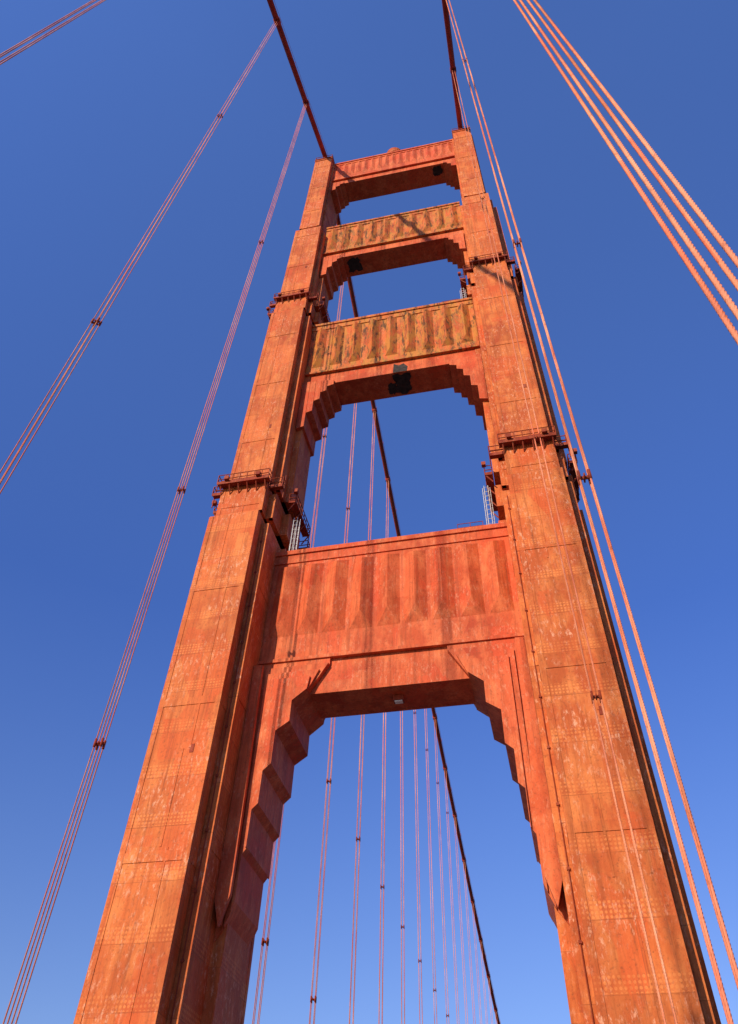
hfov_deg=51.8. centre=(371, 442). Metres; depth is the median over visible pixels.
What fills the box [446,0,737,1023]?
suspender cable
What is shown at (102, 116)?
sky
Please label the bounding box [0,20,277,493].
suspender cable
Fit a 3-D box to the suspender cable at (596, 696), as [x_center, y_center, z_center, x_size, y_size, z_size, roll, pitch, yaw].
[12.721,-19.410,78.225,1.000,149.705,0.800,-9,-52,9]
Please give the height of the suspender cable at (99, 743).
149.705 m
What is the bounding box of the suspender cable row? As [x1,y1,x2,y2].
[252,284,497,1023]
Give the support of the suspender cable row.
hanging from the cable at (274, 13)
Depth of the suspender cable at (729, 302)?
12.69 m
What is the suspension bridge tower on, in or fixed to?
in the bay water
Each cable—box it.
[0,0,105,64]
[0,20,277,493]
[3,103,306,1023]
[267,0,500,1023]
[442,0,462,128]
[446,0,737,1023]
[452,70,677,1023]
[513,0,737,344]
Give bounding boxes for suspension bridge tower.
[73,125,720,1023]
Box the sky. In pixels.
[0,0,737,1023]
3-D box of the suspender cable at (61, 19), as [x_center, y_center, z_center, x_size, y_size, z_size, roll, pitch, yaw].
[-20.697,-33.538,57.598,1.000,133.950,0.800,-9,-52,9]

